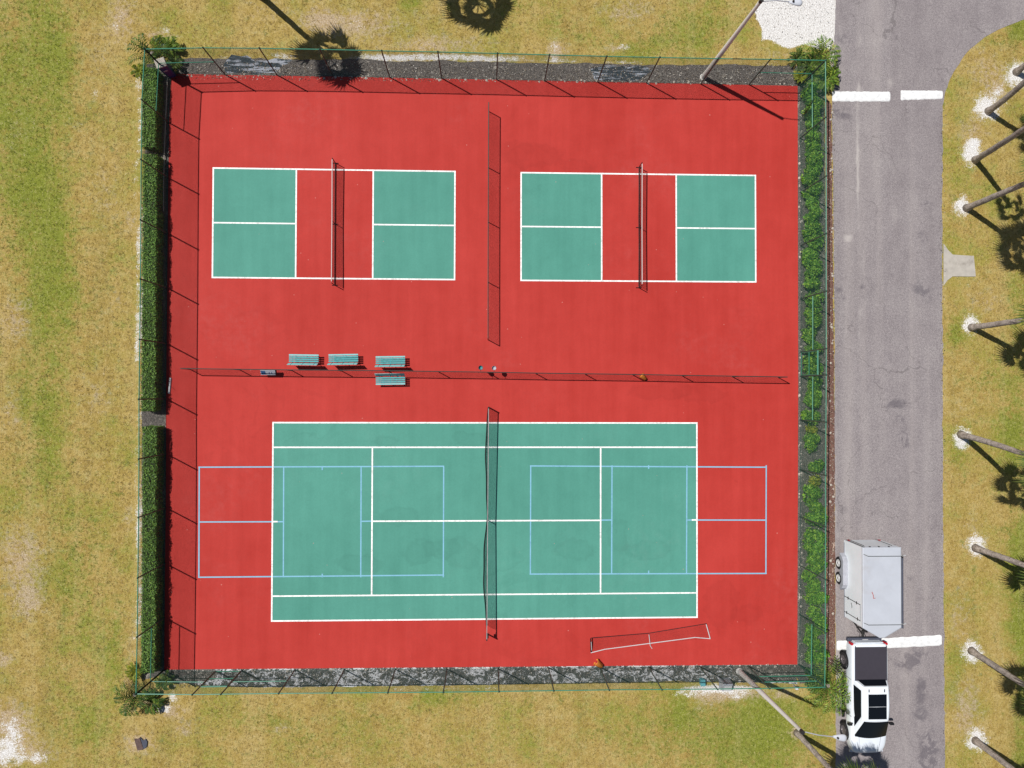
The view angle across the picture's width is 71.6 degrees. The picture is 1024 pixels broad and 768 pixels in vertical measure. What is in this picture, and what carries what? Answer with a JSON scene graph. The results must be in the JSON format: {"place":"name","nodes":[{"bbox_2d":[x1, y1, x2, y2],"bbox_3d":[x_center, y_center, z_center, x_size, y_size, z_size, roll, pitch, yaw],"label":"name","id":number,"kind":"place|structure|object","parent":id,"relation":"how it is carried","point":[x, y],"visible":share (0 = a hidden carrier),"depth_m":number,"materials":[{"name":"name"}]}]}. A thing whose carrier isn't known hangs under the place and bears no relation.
{"place":"outdoors","nodes":[
{"label":"outdoors","id":0,"kind":"place"},
{"bbox_2d":[164,74,797,669],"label":"court slab","id":1,"kind":"structure","parent":0,"point":[694,342],"depth_m":39.93,"materials":[{"name":"red paint"}]},
{"bbox_2d":[154,57,175,77],"bbox_3d":[-18.902,-17.229,38.772,0.560,1.400,0.520,-20,90,-2],"label":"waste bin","id":2,"kind":"object","parent":1,"relation":"on","point":[166,70],"visible":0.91,"depth_m":38.46,"materials":[{"name":"purple plastic"}]},
{"bbox_2d":[287,354,318,364],"bbox_3d":[-11.480,-1.326,39.120,1.620,0.843,0.622,1,89,-2],"label":"park bench","id":3,"kind":"object","parent":1,"relation":"on","point":[295,358],"visible":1,"depth_m":39.11,"materials":[{"name":"teal metal"}]},
{"bbox_2d":[331,158,337,285],"bbox_3d":[-9.870,-8.943,39.239,0.320,0.913,6.895,0,89,-2],"label":"pickleball net","id":4,"kind":"object","parent":1,"relation":"on","point":[332,233],"visible":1,"depth_m":39.26,"materials":[{"name":"black fabric"}]},
{"bbox_2d":[327,354,357,364],"bbox_3d":[-9.313,-1.347,39.199,1.620,0.843,0.622,-1,89,-2],"label":"park bench","id":5,"kind":"object","parent":1,"relation":"on","point":[343,358],"visible":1,"depth_m":39.19,"materials":[{"name":"teal metal"}]},
{"bbox_2d":[375,373,404,384],"bbox_3d":[-6.728,-0.269,39.279,1.620,0.843,0.622,-1,89,-2],"label":"park bench","id":6,"kind":"object","parent":1,"relation":"on","point":[390,380],"visible":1,"depth_m":39.27,"materials":[{"name":"teal metal"}]},
{"bbox_2d":[375,356,404,366],"bbox_3d":[-6.731,-1.236,39.292,1.620,0.843,0.622,-1,89,-2],"label":"park bench","id":7,"kind":"object","parent":1,"relation":"on","point":[390,360],"visible":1,"depth_m":39.28,"materials":[{"name":"teal metal"}]},
{"bbox_2d":[180,368,786,377],"bbox_3d":[-1.293,-0.620,39.269,33.090,1.256,0.088,1,89,-2],"label":"divider fence","id":8,"kind":"object","parent":1,"relation":"on","point":[483,372],"visible":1,"depth_m":38.67,"materials":[{"name":"grey metal"}]},
{"bbox_2d":[272,423,695,619],"bbox_3d":[-1.402,7.664,39.780,23.770,0.001,10.970,0,89,-2],"label":"tennis court surface","id":9,"kind":"object","parent":1,"relation":"on","point":[321,521],"visible":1,"depth_m":39.77,"materials":[{"name":"green paint"}]},
{"bbox_2d":[198,465,766,577],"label":"blue pickleball lines","id":10,"kind":"object","parent":9,"relation":"on","point":[611,466],"visible":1,"depth_m":39.72,"materials":[{"name":"paint"}]},
{"bbox_2d":[271,422,697,621],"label":"tennis court lines","id":11,"kind":"object","parent":9,"relation":"on","point":[696,520],"visible":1,"depth_m":39.77,"materials":[{"name":"white paint"}]},
{"bbox_2d":[483,407,488,640],"bbox_3d":[-1.420,7.626,39.239,0.351,1.090,12.730,0,89,-2],"label":"tennis net","id":12,"kind":"object","parent":9,"relation":"on","point":[486,533],"visible":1,"depth_m":39.13,"materials":[{"name":"black fabric"}]},
{"bbox_2d":[213,169,754,280],"bbox_3d":[-1.351,-8.911,40.000,30.564,0.001,6.123,0,89,-2],"label":"pickleball court surface","id":13,"kind":"object","parent":1,"relation":"on","point":[268,250],"visible":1,"depth_m":39.94,"materials":[{"name":"green paint"}]},
{"bbox_2d":[212,167,755,282],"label":"pickleball court lines","id":14,"kind":"object","parent":13,"relation":"on","point":[373,224],"visible":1,"depth_m":39.94,"materials":[{"name":"white paint"}]},
{"bbox_2d":[488,102,488,338],"bbox_3d":[-1.317,-8.950,39.377,0.065,1.256,12.969,0,89,-2],"label":"divider fence","id":15,"kind":"object","parent":1,"relation":"on","point":[488,220],"visible":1,"depth_m":38.76,"materials":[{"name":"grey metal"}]},
{"bbox_2d":[636,162,642,287],"bbox_3d":[7.214,-8.891,39.861,0.320,0.913,6.898,0,89,-2],"label":"pickleball net","id":16,"kind":"object","parent":1,"relation":"on","point":[640,245],"visible":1,"depth_m":39.78,"materials":[{"name":"black fabric"}]},
{"bbox_2d":[590,623,710,652],"bbox_3d":[7.785,14.380,39.878,6.850,0.314,1.108,-6,89,-2],"label":"fallen net","id":17,"kind":"object","parent":1,"relation":"on","point":[687,638],"visible":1,"depth_m":39.96,"materials":[{"name":"white"}]},
{"bbox_2d":[0,0,1023,767],"bbox_3d":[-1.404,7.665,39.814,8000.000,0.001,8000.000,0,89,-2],"label":"ground","id":18,"kind":"structure","parent":0,"point":[792,32],"depth_m":39.50,"materials":[{"name":"green plant"}]},
{"bbox_2d":[113,676,153,715],"bbox_3d":[-20.567,16.978,38.458,2.222,1.069,2.145,0,89,-2],"label":"palm shrub","id":19,"kind":"object","parent":18,"relation":"on","point":[131,695],"visible":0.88,"depth_m":38.40,"materials":[{"name":"green plant"}]},
{"bbox_2d":[124,661,143,681],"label":"palm shrub","id":20,"kind":"object","parent":18,"relation":"on","point":[130,671],"visible":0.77,"depth_m":38.70,"materials":[{"name":"green plant"}]},
{"bbox_2d":[130,63,145,78],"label":"palm shrub","id":21,"kind":"object","parent":18,"relation":"on","point":[138,70],"visible":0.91,"depth_m":39.18,"materials":[{"name":"green plant"}]},
{"bbox_2d":[134,737,147,749],"bbox_3d":[-20.311,19.710,38.934,0.648,0.065,0.711,-16,90,-2],"label":"valve cover","id":22,"kind":"object","parent":18,"relation":"on","point":[139,742],"visible":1,"depth_m":38.91,"materials":[{"name":"grey plastic"}]},
{"bbox_2d":[127,32,172,67],"bbox_3d":[-19.919,-18.278,38.972,2.489,1.014,2.068,0,89,-2],"label":"palm shrub","id":23,"kind":"object","parent":18,"relation":"on","point":[145,46],"visible":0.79,"depth_m":38.84,"materials":[{"name":"green plant"}]},
{"bbox_2d":[137,688,164,714],"bbox_3d":[-19.713,17.311,38.737,1.553,0.564,1.495,0,89,-2],"label":"palm shrub","id":24,"kind":"object","parent":18,"relation":"on","point":[155,705],"visible":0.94,"depth_m":38.65,"materials":[{"name":"green plant"}]},
{"bbox_2d":[140,67,163,152],"bbox_3d":[-19.726,-15.023,38.971,0.964,1.034,4.506,0,89,-2],"label":"clipped hedge","id":25,"kind":"object","parent":18,"relation":"on","point":[159,121],"visible":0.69,"depth_m":38.63,"materials":[{"name":"green plant"}]},
{"bbox_2d":[140,425,164,672],"bbox_3d":[-19.585,8.941,38.644,0.998,1.076,13.403,0,89,-2],"label":"clipped hedge","id":26,"kind":"object","parent":18,"relation":"on","point":[157,450],"visible":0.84,"depth_m":38.32,"materials":[{"name":"green plant"}]},
{"bbox_2d":[136,48,170,692],"bbox_3d":[-19.042,-0.715,37.679,0.210,3.200,32.988,0,89,-2],"label":"chain link fence","id":27,"kind":"object","parent":18,"relation":"on","point":[146,398],"visible":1,"depth_m":37.47,"materials":[{"name":"green metal"}]},
{"bbox_2d":[141,64,170,679],"bbox_3d":[-19.581,-0.817,39.253,1.750,0.001,34.143,0,89,-2],"label":"gravel bed","id":28,"kind":"object","parent":18,"relation":"on","point":[164,293],"visible":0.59,"depth_m":39.31,"materials":[{"name":"grey gravel"}]},
{"bbox_2d":[140,153,163,411],"bbox_3d":[-19.688,-5.517,38.832,0.995,1.043,14.102,0,89,-2],"label":"clipped hedge","id":29,"kind":"object","parent":28,"relation":"on","point":[145,304],"visible":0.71,"depth_m":38.51,"materials":[{"name":"green plant"}]},
{"bbox_2d":[142,409,165,426],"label":"gravel path","id":30,"kind":"structure","parent":28,"relation":"on","point":[155,420],"depth_m":39.21,"materials":[{"name":"grey gravel"}]},
{"bbox_2d":[154,670,174,689],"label":"palm shrub","id":31,"kind":"object","parent":18,"relation":"on","point":[164,679],"visible":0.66,"depth_m":38.72,"materials":[{"name":"green plant"}]},
{"bbox_2d":[157,36,184,57],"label":"palm shrub","id":32,"kind":"object","parent":18,"relation":"on","point":[172,42],"visible":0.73,"depth_m":39.07,"materials":[{"name":"green plant"}]},
{"bbox_2d":[134,665,823,695],"bbox_3d":[-1.400,15.865,38.105,35.542,3.200,0.155,0,89,-2],"label":"chain link fence","id":33,"kind":"object","parent":18,"relation":"on","point":[389,688],"visible":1,"depth_m":37.85,"materials":[{"name":"green metal"}]},
{"bbox_2d":[169,664,796,687],"bbox_3d":[-1.326,16.180,39.695,35.130,0.001,1.442,1,89,-2],"label":"weed cloth bed","id":34,"kind":"object","parent":18,"relation":"on","point":[301,684],"visible":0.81,"depth_m":39.65,"materials":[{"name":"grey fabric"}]},
{"bbox_2d":[168,669,217,683],"bbox_3d":[-17.579,16.000,39.100,2.770,0.001,1.047,0,89,-2],"label":"weed cloth patch","id":35,"kind":"object","parent":34,"relation":"on","point":[193,674],"visible":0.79,"depth_m":39.10,"materials":[{"name":"grey fabric"}]},
{"bbox_2d":[731,665,795,681],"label":"weed cloth patch","id":36,"kind":"object","parent":34,"relation":"on","point":[767,672],"visible":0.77,"depth_m":40.27,"materials":[{"name":"grey fabric"}]},
{"bbox_2d":[736,668,846,741],"bbox_3d":[13.959,16.099,36.184,2.271,8.166,0.635,0,89,-2],"label":"lamp pole","id":37,"kind":"object","parent":36,"relation":"on","point":[767,698],"visible":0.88,"depth_m":34.69,"materials":[{"name":"metal"}]},
{"bbox_2d":[174,58,793,85],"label":"gravel bed","id":38,"kind":"object","parent":18,"relation":"on","point":[337,62],"visible":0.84,"depth_m":40.16,"materials":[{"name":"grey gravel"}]},
{"bbox_2d":[224,55,291,73],"bbox_3d":[-14.181,-17.849,39.669,3.801,0.001,1.087,0,89,-2],"label":"weed cloth patch","id":39,"kind":"object","parent":38,"relation":"on","point":[250,65],"visible":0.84,"depth_m":39.65,"materials":[{"name":"grey fabric"}]},
{"bbox_2d":[590,65,651,80],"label":"weed cloth patch","id":40,"kind":"object","parent":38,"relation":"on","point":[627,74],"visible":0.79,"depth_m":40.41,"materials":[{"name":"black fabric"}]},
{"bbox_2d":[700,0,802,79],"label":"lamp pole","id":41,"kind":"object","parent":38,"relation":"on","point":[742,25],"visible":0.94,"depth_m":35.03,"materials":[{"name":"metal"}]},
{"bbox_2d":[145,46,824,84],"bbox_3d":[-1.177,-17.233,38.548,35.564,3.200,0.240,0,89,-2],"label":"chain link fence","id":42,"kind":"object","parent":18,"relation":"on","point":[497,67],"visible":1,"depth_m":38.30,"materials":[{"name":"green metal"}]},
{"bbox_2d":[186,73,834,672],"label":"edge stones","id":43,"kind":"object","parent":18,"relation":"on","point":[800,357],"visible":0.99,"depth_m":40.37,"materials":[{"name":"beige stone"}]},
{"bbox_2d":[786,47,806,68],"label":"palm shrub","id":44,"kind":"object","parent":18,"relation":"on","point":[798,53],"visible":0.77,"depth_m":40.47,"materials":[{"name":"green plant"}]},
{"bbox_2d":[794,66,826,683],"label":"gravel bed","id":45,"kind":"object","parent":18,"relation":"on","point":[800,287],"visible":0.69,"depth_m":40.57,"materials":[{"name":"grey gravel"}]},
{"bbox_2d":[801,327,817,344],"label":"leafy shrub","id":46,"kind":"object","parent":45,"relation":"on","point":[809,335],"visible":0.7,"depth_m":40.19,"materials":[{"name":"green plant"}]},
{"bbox_2d":[800,81,819,98],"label":"leafy shrub","id":47,"kind":"object","parent":45,"relation":"on","point":[808,88],"visible":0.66,"depth_m":40.35,"materials":[{"name":"green plant"}]},
{"bbox_2d":[800,408,820,425],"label":"leafy shrub","id":48,"kind":"object","parent":45,"relation":"on","point":[808,416],"visible":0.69,"depth_m":40.06,"materials":[{"name":"green plant"}]},
{"bbox_2d":[801,105,819,121],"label":"leafy shrub","id":49,"kind":"object","parent":45,"relation":"on","point":[810,111],"visible":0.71,"depth_m":40.13,"materials":[{"name":"green plant"}]},
{"bbox_2d":[801,246,819,258],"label":"leafy shrub","id":50,"kind":"object","parent":45,"relation":"on","point":[811,253],"visible":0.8,"depth_m":40.23,"materials":[{"name":"green plant"}]},
{"bbox_2d":[801,185,820,200],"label":"leafy shrub","id":51,"kind":"object","parent":45,"relation":"on","point":[810,193],"visible":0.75,"depth_m":40.25,"materials":[{"name":"green plant"}]},
{"bbox_2d":[802,431,820,452],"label":"leafy shrub","id":52,"kind":"object","parent":45,"relation":"on","point":[811,439],"visible":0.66,"depth_m":39.97,"materials":[{"name":"green plant"}]},
{"bbox_2d":[802,220,821,236],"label":"leafy shrub","id":53,"kind":"object","parent":45,"relation":"on","point":[812,228],"visible":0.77,"depth_m":40.09,"materials":[{"name":"green plant"}]},
{"bbox_2d":[801,173,822,190],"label":"leafy shrub","id":54,"kind":"object","parent":45,"relation":"on","point":[808,180],"visible":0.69,"depth_m":40.25,"materials":[{"name":"green plant"}]},
{"bbox_2d":[801,255,822,271],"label":"leafy shrub","id":55,"kind":"object","parent":45,"relation":"on","point":[809,265],"visible":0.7,"depth_m":40.21,"materials":[{"name":"green plant"}]},
{"bbox_2d":[795,47,829,80],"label":"palm shrub","id":56,"kind":"object","parent":45,"relation":"on","point":[806,56],"visible":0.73,"depth_m":40.39,"materials":[{"name":"green plant"}]},
{"bbox_2d":[801,565,823,582],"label":"leafy shrub","id":57,"kind":"object","parent":45,"relation":"on","point":[808,573],"visible":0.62,"depth_m":40.00,"materials":[{"name":"green plant"}]},
{"bbox_2d":[802,483,823,503],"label":"leafy shrub","id":58,"kind":"object","parent":45,"relation":"on","point":[809,494],"visible":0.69,"depth_m":39.98,"materials":[{"name":"green plant"}]},
{"bbox_2d":[803,207,822,222],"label":"leafy shrub","id":59,"kind":"object","parent":45,"relation":"on","point":[813,215],"visible":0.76,"depth_m":40.15,"materials":[{"name":"green plant"}]},
{"bbox_2d":[803,163,822,176],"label":"leafy shrub","id":60,"kind":"object","parent":45,"relation":"on","point":[810,170],"visible":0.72,"depth_m":40.12,"materials":[{"name":"green plant"}]},
{"bbox_2d":[804,151,822,167],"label":"leafy shrub","id":61,"kind":"object","parent":45,"relation":"on","point":[811,156],"visible":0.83,"depth_m":40.13,"materials":[{"name":"green plant"}]},
{"bbox_2d":[804,578,822,595],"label":"leafy shrub","id":62,"kind":"object","parent":45,"relation":"on","point":[814,587],"visible":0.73,"depth_m":39.92,"materials":[{"name":"green plant"}]},
{"bbox_2d":[803,633,824,650],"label":"leafy shrub","id":63,"kind":"object","parent":45,"relation":"on","point":[814,641],"visible":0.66,"depth_m":39.85,"materials":[{"name":"green plant"}]},
{"bbox_2d":[804,263,823,282],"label":"leafy shrub","id":64,"kind":"object","parent":45,"relation":"on","point":[813,273],"visible":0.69,"depth_m":40.06,"materials":[{"name":"green plant"}]},
{"bbox_2d":[804,289,824,307],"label":"leafy shrub","id":65,"kind":"object","parent":45,"relation":"on","point":[810,303],"visible":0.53,"depth_m":40.03,"materials":[{"name":"green plant"}]},
{"bbox_2d":[804,137,824,154],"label":"leafy shrub","id":66,"kind":"object","parent":45,"relation":"on","point":[812,146],"visible":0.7,"depth_m":40.13,"materials":[{"name":"green plant"}]},
{"bbox_2d":[804,229,824,251],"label":"leafy shrub","id":67,"kind":"object","parent":45,"relation":"on","point":[815,243],"visible":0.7,"depth_m":40.17,"materials":[{"name":"green plant"}]},
{"bbox_2d":[805,94,823,109],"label":"leafy shrub","id":68,"kind":"object","parent":45,"relation":"on","point":[817,102],"visible":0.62,"depth_m":40.11,"materials":[{"name":"green plant"}]},
{"bbox_2d":[803,527,827,544],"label":"leafy shrub","id":69,"kind":"object","parent":45,"relation":"on","point":[814,534],"visible":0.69,"depth_m":39.98,"materials":[{"name":"green plant"}]},
{"bbox_2d":[802,539,828,558],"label":"leafy shrub","id":70,"kind":"object","parent":45,"relation":"on","point":[817,546],"visible":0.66,"depth_m":39.94,"materials":[{"name":"green plant"}]},
{"bbox_2d":[806,497,824,514],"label":"leafy shrub","id":71,"kind":"object","parent":45,"relation":"on","point":[815,509],"visible":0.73,"depth_m":39.95,"materials":[{"name":"green plant"}]},
{"bbox_2d":[805,553,826,573],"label":"leafy shrub","id":72,"kind":"object","parent":45,"relation":"on","point":[814,559],"visible":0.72,"depth_m":39.86,"materials":[{"name":"green plant"}]},
{"bbox_2d":[804,621,827,636],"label":"leafy shrub","id":73,"kind":"object","parent":45,"relation":"on","point":[813,632],"visible":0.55,"depth_m":39.85,"materials":[{"name":"green plant"}]},
{"bbox_2d":[803,590,829,612],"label":"leafy shrub","id":74,"kind":"object","parent":45,"relation":"on","point":[815,599],"visible":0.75,"depth_m":39.87,"materials":[{"name":"green plant"}]},
{"bbox_2d":[806,606,826,625],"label":"leafy shrub","id":75,"kind":"object","parent":45,"relation":"on","point":[819,617],"visible":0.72,"depth_m":39.74,"materials":[{"name":"green plant"}]},
{"bbox_2d":[804,512,828,527],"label":"leafy shrub","id":76,"kind":"object","parent":45,"relation":"on","point":[814,517],"visible":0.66,"depth_m":39.95,"materials":[{"name":"green plant"}]},
{"bbox_2d":[808,459,824,472],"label":"leafy shrub","id":77,"kind":"object","parent":45,"relation":"on","point":[813,467],"visible":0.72,"depth_m":39.91,"materials":[{"name":"green plant"}]},
{"bbox_2d":[804,646,829,666],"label":"leafy shrub","id":78,"kind":"object","parent":45,"relation":"on","point":[819,657],"visible":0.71,"depth_m":39.74,"materials":[{"name":"green plant"}]},
{"bbox_2d":[805,665,829,693],"bbox_3d":[17.221,16.650,39.979,1.526,0.792,1.582,0,89,-2],"label":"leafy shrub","id":79,"kind":"object","parent":45,"relation":"on","point":[827,679],"visible":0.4,"depth_m":39.83,"materials":[{"name":"green plant"}]},
{"bbox_2d":[806,61,840,91],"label":"palm shrub","id":80,"kind":"object","parent":45,"relation":"on","point":[831,76],"visible":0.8,"depth_m":40.32,"materials":[{"name":"green plant"}]},
{"bbox_2d":[798,59,827,688],"bbox_3d":[16.503,-0.614,38.975,0.168,3.200,33.209,0,89,-2],"label":"chain link fence","id":81,"kind":"object","parent":18,"relation":"on","point":[814,375],"visible":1,"depth_m":38.78,"materials":[{"name":"green metal"}]},
{"bbox_2d":[800,35,840,75],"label":"palm shrub","id":82,"kind":"object","parent":18,"relation":"on","point":[819,52],"visible":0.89,"depth_m":40.11,"materials":[{"name":"green plant"}]},
{"bbox_2d":[804,656,850,715],"bbox_3d":[17.951,16.983,39.764,3.117,1.267,3.280,31,88,-1],"label":"palm shrub","id":83,"kind":"object","parent":18,"relation":"on","point":[829,686],"visible":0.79,"depth_m":39.63,"materials":[{"name":"green plant"}]},
{"bbox_2d":[826,97,834,672],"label":"mulch strip","id":84,"kind":"object","parent":18,"relation":"on","point":[830,471],"visible":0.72,"depth_m":40.59,"materials":[{"name":"brown wood"}]},
{"bbox_2d":[826,102,834,665],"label":"leaf litter","id":85,"kind":"object","parent":84,"relation":"on","point":[829,383],"visible":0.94,"depth_m":40.59,"materials":[{"name":"brown plant"}]},
{"bbox_2d":[793,729,879,767],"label":"fan palm","id":86,"kind":"object","parent":18,"relation":"on","point":[808,745],"visible":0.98,"depth_m":37.80,"materials":[{"name":"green plant"}]},
{"bbox_2d":[943,244,975,284],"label":"concrete apron","id":87,"kind":"object","parent":18,"relation":"on","point":[959,265],"visible":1,"depth_m":40.96,"materials":[{"name":"beige concrete"}]},
{"bbox_2d":[957,430,1023,488],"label":"fan palm","id":88,"kind":"object","parent":18,"relation":"on","point":[964,435],"visible":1,"depth_m":37.50,"materials":[{"name":"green plant"}]},
{"bbox_2d":[962,152,1023,211],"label":"fan palm","id":89,"kind":"object","parent":18,"relation":"on","point":[977,203],"visible":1,"depth_m":38.26,"materials":[{"name":"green plant"}]},
{"bbox_2d":[971,736,1014,767],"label":"fan palm","id":90,"kind":"object","parent":18,"relation":"on","point":[977,741],"visible":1,"depth_m":39.25,"materials":[{"name":"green plant"}]},
{"bbox_2d":[967,647,1023,708],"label":"fan palm","id":91,"kind":"object","parent":18,"relation":"on","point":[973,651],"visible":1,"depth_m":38.35,"materials":[{"name":"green plant"}]},
{"bbox_2d":[968,304,1023,331],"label":"fan palm","id":92,"kind":"object","parent":18,"relation":"on","point":[974,327],"visible":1,"depth_m":38.61,"materials":[{"name":"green plant"}]},
{"bbox_2d":[971,114,1023,163],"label":"fan palm","id":93,"kind":"object","parent":18,"relation":"on","point":[976,159],"visible":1,"depth_m":38.15,"materials":[{"name":"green plant"}]},
{"bbox_2d":[971,544,1023,588],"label":"fan palm","id":94,"kind":"object","parent":18,"relation":"on","point":[980,549],"visible":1,"depth_m":38.95,"materials":[{"name":"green plant"}]},
{"bbox_2d":[984,79,1023,114],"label":"fan palm","id":95,"kind":"object","parent":18,"relation":"on","point":[990,110],"visible":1,"depth_m":39.44,"materials":[{"name":"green plant"}]},
{"bbox_2d":[832,0,1023,767],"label":"road","id":96,"kind":"structure","parent":0,"point":[887,227],"depth_m":40.79,"materials":[{"name":"grey asphalt"}]},
{"bbox_2d":[832,91,889,101],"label":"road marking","id":97,"kind":"object","parent":96,"relation":"on","point":[853,96],"visible":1,"depth_m":40.88,"materials":[{"name":"white paint"}]},
{"bbox_2d":[839,634,893,752],"bbox_3d":[19.762,17.310,39.511,2.580,2.042,6.526,0,89,-2],"label":"pickup truck","id":98,"kind":"object","parent":96,"relation":"on","point":[864,664],"visible":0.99,"depth_m":39.09,"materials":[{"name":"white paint"}]},
{"bbox_2d":[835,539,905,637],"bbox_3d":[19.791,11.502,39.224,2.730,2.604,5.559,0,89,-2],"label":"cargo trailer","id":99,"kind":"object","parent":96,"relation":"on","point":[867,568],"visible":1,"depth_m":38.05,"materials":[{"name":"grey metal"}]},
{"bbox_2d":[837,635,941,649],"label":"speed bump","id":100,"kind":"object","parent":96,"relation":"on","point":[917,641],"visible":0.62,"depth_m":40.57,"materials":[{"name":"white paint"}]},
{"bbox_2d":[901,90,942,99],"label":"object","id":101,"kind":"object","parent":96,"relation":"on","point":[914,95],"visible":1,"depth_m":41.01,"materials":[{"name":"white paint"}]},
{"bbox_2d":[940,110,946,757],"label":"leaf litter","id":102,"kind":"object","parent":96,"relation":"on","point":[941,451],"visible":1,"depth_m":40.78,"materials":[{"name":"brown plant"}]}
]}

